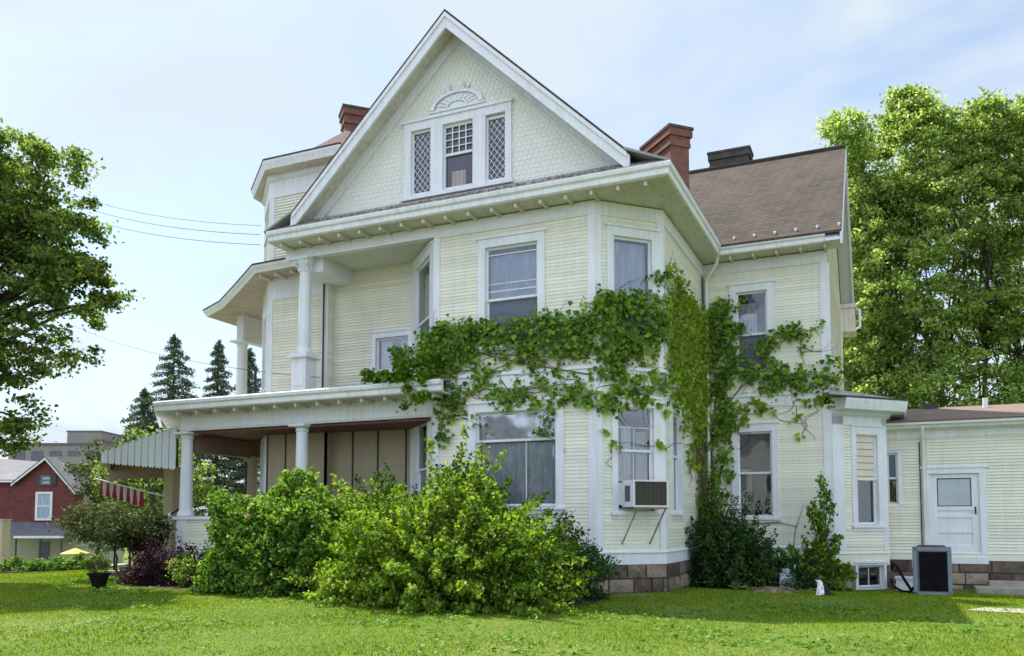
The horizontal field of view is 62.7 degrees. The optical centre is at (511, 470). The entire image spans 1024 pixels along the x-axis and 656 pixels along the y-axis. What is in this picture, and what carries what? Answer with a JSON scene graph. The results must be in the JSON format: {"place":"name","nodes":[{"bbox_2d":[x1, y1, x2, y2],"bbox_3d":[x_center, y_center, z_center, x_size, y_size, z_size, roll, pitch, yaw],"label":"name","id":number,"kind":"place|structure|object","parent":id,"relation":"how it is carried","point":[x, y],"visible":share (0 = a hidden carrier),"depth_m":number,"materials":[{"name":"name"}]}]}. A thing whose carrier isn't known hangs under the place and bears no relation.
{"place":"outdoors","nodes":[
{"label":"outdoors","id":0,"kind":"place"},
{"bbox_2d":[0,548,1023,655],"bbox_3d":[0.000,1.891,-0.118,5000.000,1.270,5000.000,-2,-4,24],"label":"ground","id":1,"kind":"structure","parent":0,"point":[293,639],"depth_m":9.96,"materials":[{"name":"green plant"}]},
{"bbox_2d":[0,519,11,562],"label":"boundary wall","id":2,"kind":"structure","parent":1,"relation":"on","point":[5,527],"depth_m":30.17,"materials":[{"name":"beige paint"}]},
{"bbox_2d":[0,556,27,571],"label":"box hedge","id":3,"kind":"object","parent":1,"relation":"on","point":[14,564],"visible":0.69,"depth_m":27.87,"materials":[{"name":"green plant"}]},
{"bbox_2d":[0,571,46,573],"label":"stone kerb","id":4,"kind":"structure","parent":1,"relation":"on","point":[4,572],"depth_m":27.59,"materials":[{"name":"grey stone"}]},
{"bbox_2d":[20,556,47,572],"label":"box hedge","id":5,"kind":"object","parent":1,"relation":"on","point":[32,565],"visible":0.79,"depth_m":27.71,"materials":[{"name":"green plant"}]},
{"bbox_2d":[37,554,68,570],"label":"box hedge","id":6,"kind":"object","parent":1,"relation":"on","point":[54,564],"visible":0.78,"depth_m":27.72,"materials":[{"name":"green plant"}]},
{"bbox_2d":[0,456,123,563],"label":"red house","id":7,"kind":"structure","parent":1,"relation":"on","point":[35,496],"depth_m":44.97,"materials":[{"name":"brick"}]},
{"bbox_2d":[35,492,52,519],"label":"window","id":8,"kind":"structure","parent":7,"relation":"in","point":[43,500],"depth_m":44.90,"materials":[{"name":"white paint"}]},
{"bbox_2d":[40,475,50,484],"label":"window","id":9,"kind":"structure","parent":7,"relation":"in","point":[44,479],"depth_m":44.98,"materials":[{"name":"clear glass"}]},
{"bbox_2d":[41,541,49,562],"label":"door","id":10,"kind":"structure","parent":7,"relation":"in","point":[45,545],"depth_m":45.04,"materials":[{"name":"grey glass"}]},
{"bbox_2d":[8,431,127,519],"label":"apartment block","id":11,"kind":"structure","parent":1,"relation":"on","point":[62,452],"depth_m":110.05,"materials":[{"name":"grey stone"}]},
{"bbox_2d":[13,451,24,459],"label":"window","id":12,"kind":"structure","parent":11,"relation":"in","point":[19,457],"depth_m":109.94,"materials":[{"name":"grey glass"}]},
{"bbox_2d":[31,451,42,460],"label":"window","id":13,"kind":"structure","parent":11,"relation":"in","point":[35,455],"depth_m":109.94,"materials":[{"name":"grey glass"}]},
{"bbox_2d":[49,451,60,456],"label":"window","id":14,"kind":"structure","parent":11,"relation":"in","point":[52,453],"depth_m":109.94,"materials":[{"name":"grey glass"}]},
{"bbox_2d":[68,451,79,455],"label":"window","id":15,"kind":"structure","parent":11,"relation":"in","point":[75,453],"depth_m":109.94,"materials":[{"name":"grey glass"}]},
{"bbox_2d":[0,117,145,458],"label":"maple tree","id":16,"kind":"object","parent":1,"relation":"on","point":[33,230],"visible":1,"depth_m":17.60,"materials":[{"name":"green plant"}]},
{"bbox_2d":[59,552,90,570],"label":"box hedge","id":17,"kind":"object","parent":1,"relation":"on","point":[73,562],"visible":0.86,"depth_m":27.77,"materials":[{"name":"green plant"}]},
{"bbox_2d":[60,548,90,555],"bbox_3d":[-18.748,3.975,36.034,1.200,1.320,1.200,-2,-4,24],"label":"patio umbrella","id":18,"kind":"object","parent":1,"relation":"on","point":[74,551],"visible":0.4,"depth_m":35.75,"materials":[{"name":"yellow fabric"}]},
{"bbox_2d":[82,556,111,587],"bbox_3d":[-8.242,1.988,16.770,0.515,0.685,0.536,-2,-4,24],"label":"planter","id":19,"kind":"object","parent":1,"relation":"on","point":[98,579],"visible":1,"depth_m":16.66,"materials":[{"name":"black plastic"}]},
{"bbox_2d":[81,550,112,568],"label":"box hedge","id":20,"kind":"object","parent":1,"relation":"on","point":[85,560],"visible":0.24,"depth_m":27.82,"materials":[{"name":"green plant"}]},
{"bbox_2d":[63,436,135,554],"bbox_3d":[-17.776,1.542,36.741,3.192,6.076,3.472,-2,-4,24],"label":"garden tree","id":21,"kind":"object","parent":1,"relation":"on","point":[81,468],"visible":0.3,"depth_m":36.26,"materials":[{"name":"green plant"}]},
{"bbox_2d":[48,498,180,579],"bbox_3d":[-9.026,1.661,18.986,2.860,2.043,2.446,-2,-4,24],"label":"ornamental tree","id":22,"kind":"object","parent":1,"relation":"on","point":[107,530],"visible":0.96,"depth_m":18.60,"materials":[{"name":"green plant"}]},
{"bbox_2d":[68,388,178,554],"bbox_3d":[-17.593,0.402,39.505,6.560,8.885,6.213,-2,-4,24],"label":"conifer tree","id":23,"kind":"object","parent":1,"relation":"on","point":[143,411],"visible":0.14,"depth_m":39.67,"materials":[{"name":"green plant"}]},
{"bbox_2d":[118,518,171,560],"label":"purple shrub","id":24,"kind":"object","parent":1,"relation":"on","point":[161,539],"visible":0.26,"depth_m":19.11,"materials":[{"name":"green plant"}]},
{"bbox_2d":[66,333,224,551],"bbox_3d":[-16.575,-0.866,40.021,7.215,11.481,8.088,-2,-4,24],"label":"conifer tree","id":25,"kind":"object","parent":1,"relation":"on","point":[171,392],"visible":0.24,"depth_m":39.76,"materials":[{"name":"green plant"}]},
{"bbox_2d":[82,425,222,525],"bbox_3d":[-13.719,1.196,32.721,5.240,5.879,4.681,-2,-4,24],"label":"garden tree","id":26,"kind":"object","parent":1,"relation":"on","point":[153,498],"visible":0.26,"depth_m":32.51,"materials":[{"name":"green plant"}]},
{"bbox_2d":[161,339,246,515],"bbox_3d":[-13.523,-0.711,39.638,4.766,11.124,5.317,-2,-4,24],"label":"conifer tree","id":27,"kind":"object","parent":1,"relation":"on","point":[217,371],"visible":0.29,"depth_m":39.62,"materials":[{"name":"green plant"}]},
{"bbox_2d":[201,347,261,515],"bbox_3d":[-12.419,-0.512,39.751,4.213,10.741,4.170,0,-4,-4],"label":"conifer tree","id":28,"kind":"object","parent":1,"relation":"on","point":[242,465],"visible":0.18,"depth_m":39.46,"materials":[{"name":"green plant"}]},
{"bbox_2d":[123,581,610,611],"bbox_3d":[-3.552,2.232,15.370,10.520,0.032,3.761,-2,-4,24],"label":"soil bed","id":29,"kind":"object","parent":1,"relation":"on","point":[590,600],"visible":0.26,"depth_m":14.00,"materials":[{"name":"brown soil"}]},
{"bbox_2d":[114,533,172,585],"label":"barberry bush","id":30,"kind":"object","parent":29,"relation":"on","point":[144,569],"visible":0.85,"depth_m":17.28,"materials":[{"name":"purple plant"}]},
{"bbox_2d":[143,534,209,586],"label":"barberry bush","id":31,"kind":"object","parent":29,"relation":"on","point":[162,565],"visible":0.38,"depth_m":17.20,"materials":[{"name":"purple plant"}]},
{"bbox_2d":[165,554,201,587],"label":"flowering bush","id":32,"kind":"object","parent":29,"relation":"on","point":[183,576],"visible":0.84,"depth_m":16.76,"materials":[{"name":"green plant"}]},
{"bbox_2d":[181,524,221,585],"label":"barberry bush","id":33,"kind":"object","parent":29,"relation":"on","point":[192,550],"visible":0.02,"depth_m":17.21,"materials":[{"name":"purple plant"}]},
{"bbox_2d":[185,464,362,597],"bbox_3d":[-4.097,1.088,15.616,3.383,2.397,2.748,-2,-4,24],"label":"lilac bush","id":34,"kind":"object","parent":29,"relation":"on","point":[277,535],"visible":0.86,"depth_m":14.80,"materials":[{"name":"green plant"}]},
{"bbox_2d":[333,457,417,530],"bbox_3d":[-2.568,1.003,16.036,2.116,2.608,1.484,-2,-4,24],"label":"yew bush","id":35,"kind":"object","parent":29,"relation":"on","point":[386,491],"visible":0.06,"depth_m":15.98,"materials":[{"name":"yew needles"},{"name":"bark"}]},
{"bbox_2d":[283,421,596,618],"bbox_3d":[-1.216,0.688,13.236,5.242,2.890,3.600,-2,-4,24],"label":"spreading bush","id":36,"kind":"object","parent":29,"relation":"on","point":[473,542],"visible":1,"depth_m":12.48,"materials":[{"name":"green plant"}]},
{"bbox_2d":[396,448,531,590],"bbox_3d":[-1.158,0.914,15.580,3.412,2.728,1.419,-2,-4,24],"label":"yew bush","id":37,"kind":"object","parent":29,"relation":"on","point":[453,468],"depth_m":15.54,"materials":[{"name":"green plant"}]},
{"bbox_2d":[532,508,621,602],"bbox_3d":[0.743,1.412,14.236,2.303,1.548,1.686,-2,-4,24],"label":"juniper bush","id":38,"kind":"object","parent":29,"relation":"on","point":[593,554],"visible":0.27,"depth_m":13.95,"materials":[{"name":"green plant"}]},
{"bbox_2d":[1,576,1023,655],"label":"clover","id":39,"kind":"object","parent":1,"relation":"on","point":[573,651],"visible":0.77,"depth_m":10.50,"materials":[{"name":"green plant"}]},
{"bbox_2d":[101,9,1023,593],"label":"house","id":40,"kind":"structure","parent":1,"relation":"on","point":[457,169],"depth_m":18.11,"materials":[{"name":"beige paint"}]},
{"bbox_2d":[96,478,163,506],"bbox_3d":[-9.928,0.565,21.814,1.785,0.747,0.070,0,-4,0],"label":"flag","id":41,"kind":"object","parent":40,"relation":"attached to","point":[131,495],"visible":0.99,"depth_m":21.80,"materials":[{"name":"fabric"}]},
{"bbox_2d":[48,193,260,234],"bbox_3d":[-14.204,-9.488,29.494,0.013,8.790,24.376,3,-5,-42],"label":"utility wire","id":42,"kind":"object","parent":40,"relation":"attached to","point":[181,228],"visible":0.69,"depth_m":23.95,"materials":[{"name":"metal"}]},
{"bbox_2d":[65,191,260,225],"bbox_3d":[-14.204,-9.812,29.514,0.013,9.000,24.376,3,-5,-42],"label":"utility wire","id":43,"kind":"object","parent":40,"relation":"attached to","point":[181,219],"visible":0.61,"depth_m":24.01,"materials":[{"name":"metal"}]},
{"bbox_2d":[114,226,258,244],"bbox_3d":[-14.204,-9.124,29.471,0.013,8.562,24.376,3,-5,-42],"label":"utility wire","id":44,"kind":"object","parent":40,"relation":"attached to","point":[190,239],"visible":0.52,"depth_m":23.36,"materials":[{"name":"metal"}]},
{"bbox_2d":[75,326,319,377],"bbox_3d":[-12.064,-4.302,28.100,0.013,5.965,25.892,3,-5,-38],"label":"utility wire","id":45,"kind":"object","parent":40,"relation":"attached to","point":[194,361],"visible":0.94,"depth_m":24.07,"materials":[{"name":"metal"}]},
{"bbox_2d":[260,436,264,493],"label":"window","id":46,"kind":"structure","parent":40,"relation":"in","point":[262,450],"depth_m":20.87,"materials":[{"name":"white paint"}]},
{"bbox_2d":[262,304,266,391],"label":"window","id":47,"kind":"structure","parent":40,"relation":"in","point":[264,343],"depth_m":21.03,"materials":[{"name":"white paint"}]},
{"bbox_2d":[370,327,411,374],"bbox_3d":[-2.551,-2.604,19.011,1.120,1.050,0.720,-2,-4,24],"label":"window","id":48,"kind":"structure","parent":40,"relation":"in","point":[382,339],"depth_m":18.92,"materials":[{"name":"white paint"}]},
{"bbox_2d":[413,418,429,503],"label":"window","id":49,"kind":"structure","parent":40,"relation":"in","point":[420,469],"depth_m":17.98,"materials":[{"name":"white paint"}]},
{"bbox_2d":[412,241,431,356],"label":"window","id":50,"kind":"structure","parent":40,"relation":"in","point":[422,265],"depth_m":18.23,"materials":[{"name":"white paint"}]},
{"bbox_2d":[400,97,513,202],"bbox_3d":[-1.108,-6.394,16.886,2.520,1.670,0.185,-2,-4,24],"label":"gable window","id":51,"kind":"structure","parent":40,"relation":"in","point":[469,148],"depth_m":16.90,"materials":[{"name":"white paint"}]},
{"bbox_2d":[476,228,546,353],"bbox_3d":[0.107,-3.420,16.465,1.470,2.300,0.720,-2,-4,24],"label":"window","id":52,"kind":"structure","parent":40,"relation":"in","point":[511,266],"depth_m":16.33,"materials":[{"name":"white paint"}]},
{"bbox_2d":[466,396,565,513],"bbox_3d":[0.180,-0.248,16.234,2.050,2.180,0.720,-2,-4,24],"label":"window","id":53,"kind":"structure","parent":40,"relation":"in","point":[535,464],"depth_m":16.06,"materials":[{"name":"grey glass"}]},
{"bbox_2d":[359,251,713,503],"bbox_3d":[1.196,-1.142,16.644,8.089,6.517,3.448,1,-4,-17],"label":"climbing vine","id":54,"kind":"object","parent":40,"relation":"attached to","point":[687,357],"visible":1,"depth_m":16.04,"materials":[{"name":"green plant"}]},
{"bbox_2d":[605,222,660,347],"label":"window","id":55,"kind":"structure","parent":40,"relation":"in","point":[632,251],"depth_m":15.93,"materials":[{"name":"white paint"}]},
{"bbox_2d":[610,395,662,518],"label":"window","id":56,"kind":"structure","parent":40,"relation":"in","point":[635,462],"depth_m":15.74,"materials":[{"name":"white paint"}]},
{"bbox_2d":[618,480,668,543],"bbox_3d":[2.395,0.763,15.365,0.830,1.167,0.450,1,-4,-21],"label":"window air conditioner","id":57,"kind":"object","parent":40,"relation":"attached to","point":[644,494],"depth_m":15.23,"materials":[{"name":"metal"}]},
{"bbox_2d":[670,400,685,519],"bbox_3d":[2.994,-0.177,16.802,0.720,2.310,0.980,-2,-4,24],"label":"window","id":58,"kind":"structure","parent":40,"relation":"in","point":[677,505],"depth_m":16.98,"materials":[{"name":"white paint"}]},
{"bbox_2d":[727,279,774,380],"bbox_3d":[5.550,-3.144,19.277,1.040,2.240,0.720,-2,-4,24],"label":"window","id":59,"kind":"structure","parent":40,"relation":"in","point":[758,307],"depth_m":19.14,"materials":[{"name":"white paint"}]},
{"bbox_2d":[729,421,780,523],"bbox_3d":[5.615,0.072,19.185,1.070,2.270,0.970,-2,-4,24],"label":"window","id":60,"kind":"structure","parent":40,"relation":"in","point":[755,465],"depth_m":19.03,"materials":[{"name":"white paint"}]},
{"bbox_2d":[701,295,874,544],"bbox_3d":[6.014,-0.762,18.394,3.701,6.576,0.342,-2,-4,24],"label":"climbing vine","id":61,"kind":"object","parent":40,"relation":"attached to","point":[728,330],"visible":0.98,"depth_m":18.88,"materials":[{"name":"green plant"}]},
{"bbox_2d":[849,424,886,530],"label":"window","id":62,"kind":"structure","parent":40,"relation":"in","point":[867,492],"depth_m":18.57,"materials":[{"name":"white paint"}]},
{"bbox_2d":[854,561,889,589],"bbox_3d":[7.776,2.349,18.507,0.920,0.720,0.470,1,-4,-21],"label":"window","id":63,"kind":"structure","parent":40,"relation":"in","point":[871,574],"depth_m":18.49,"materials":[{"name":"white paint"}]},
{"bbox_2d":[887,448,902,504],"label":"window","id":64,"kind":"structure","parent":40,"relation":"in","point":[894,461],"depth_m":19.16,"materials":[{"name":"white paint"}]},
{"bbox_2d":[929,473,980,551],"bbox_3d":[9.808,0.972,18.596,0.980,1.820,0.115,-2,-4,24],"label":"door","id":65,"kind":"structure","parent":40,"relation":"in","point":[954,498],"depth_m":18.62,"materials":[{"name":"white paint"}]},
{"bbox_2d":[691,585,834,590],"bbox_3d":[5.438,2.454,17.444,3.172,0.121,2.142,-2,-4,24],"label":"soil bed","id":66,"kind":"object","parent":1,"relation":"on","point":[729,588],"visible":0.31,"depth_m":17.27,"materials":[{"name":"brown soil"}]},
{"bbox_2d":[695,465,726,567],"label":"creeper bush","id":67,"kind":"object","parent":66,"relation":"on","point":[707,506],"visible":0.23,"depth_m":18.35,"materials":[{"name":"green plant"}]},
{"bbox_2d":[684,491,785,589],"bbox_3d":[4.443,1.446,17.439,2.488,2.052,1.892,-2,-4,24],"label":"corner bush","id":68,"kind":"object","parent":66,"relation":"on","point":[725,554],"visible":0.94,"depth_m":17.13,"materials":[{"name":"green plant"}]},
{"bbox_2d":[779,564,794,587],"bbox_3d":[5.634,2.176,17.139,0.306,0.556,0.324,-2,-4,24],"label":"gas meter","id":69,"kind":"object","parent":66,"relation":"on","point":[784,571],"visible":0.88,"depth_m":17.03,"materials":[{"name":"grey metal"}]},
{"bbox_2d":[746,553,840,590],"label":"ground creeper","id":70,"kind":"object","parent":66,"relation":"on","point":[808,574],"visible":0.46,"depth_m":17.03,"materials":[{"name":"green plant"}]},
{"bbox_2d":[769,533,857,591],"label":"young shrub","id":71,"kind":"object","parent":66,"relation":"on","point":[847,572],"visible":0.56,"depth_m":17.24,"materials":[{"name":"green plant"}]},
{"bbox_2d":[803,471,844,558],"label":"tall shoot","id":72,"kind":"object","parent":71,"relation":"attached to","point":[817,519],"visible":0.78,"depth_m":17.57,"materials":[{"name":"green plant"}]},
{"bbox_2d":[729,586,816,592],"bbox_3d":[4.992,2.252,15.969,1.130,0.116,1.311,2,-4,-24],"label":"twig pile","id":73,"kind":"object","parent":1,"relation":"on","point":[771,589],"visible":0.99,"depth_m":15.65,"materials":[{"name":"brown plant"}]},
{"bbox_2d":[815,577,834,595],"bbox_3d":[5.531,2.042,14.851,0.338,0.340,0.202,-1,-4,12],"label":"cat","id":74,"kind":"object","parent":1,"relation":"on","point":[822,588],"visible":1,"depth_m":14.82},
{"bbox_2d":[811,104,939,408],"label":"broadleaf tree","id":75,"kind":"object","parent":1,"relation":"on","point":[855,141],"visible":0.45,"depth_m":40.06,"materials":[{"name":"green plant"}]},
{"bbox_2d":[912,545,952,595],"bbox_3d":[8.156,1.934,16.323,0.672,0.975,0.616,-2,-4,24],"label":"air conditioner condenser","id":76,"kind":"object","parent":1,"relation":"on","point":[932,568],"visible":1,"depth_m":16.06,"materials":[{"name":"grey metal"}]},
{"bbox_2d":[890,562,912,592],"bbox_3d":[8.074,2.215,17.522,0.186,0.575,1.861,-1,-4,12],"label":"refrigerant hose","id":77,"kind":"object","parent":76,"relation":"attached to","point":[893,564],"visible":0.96,"depth_m":17.17,"materials":[{"name":"black rubber"}]},
{"bbox_2d":[844,81,1023,408],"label":"broadleaf tree","id":78,"kind":"object","parent":1,"relation":"on","point":[972,154],"visible":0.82,"depth_m":39.20,"materials":[{"name":"green plant"}]},
{"bbox_2d":[939,91,1023,404],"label":"broadleaf tree","id":79,"kind":"object","parent":1,"relation":"on","point":[1005,342],"visible":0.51,"depth_m":39.42,"materials":[{"name":"green plant"}]},
{"bbox_2d":[968,607,1023,613],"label":"path","id":80,"kind":"structure","parent":1,"relation":"on","point":[998,609],"depth_m":12.25,"materials":[{"name":"concrete"}]},
{"bbox_2d":[973,580,1023,594],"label":"doorstep","id":81,"kind":"object","parent":1,"relation":"on","point":[999,587],"visible":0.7,"depth_m":17.11,"materials":[{"name":"concrete"}]},
{"bbox_2d":[0,0,1023,515],"label":"sky","id":82,"kind":"structure","parent":0,"point":[183,103],"materials":[{"name":"blue"}]},
{"bbox_2d":[895,576,912,589],"bbox_3d":[8.536,2.459,18.193,0.430,0.320,0.460,-2,-4,24],"label":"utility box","id":83,"kind":"object","parent":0,"point":[900,584],"visible":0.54,"depth_m":18.04,"materials":[{"name":"metal"}]}
]}

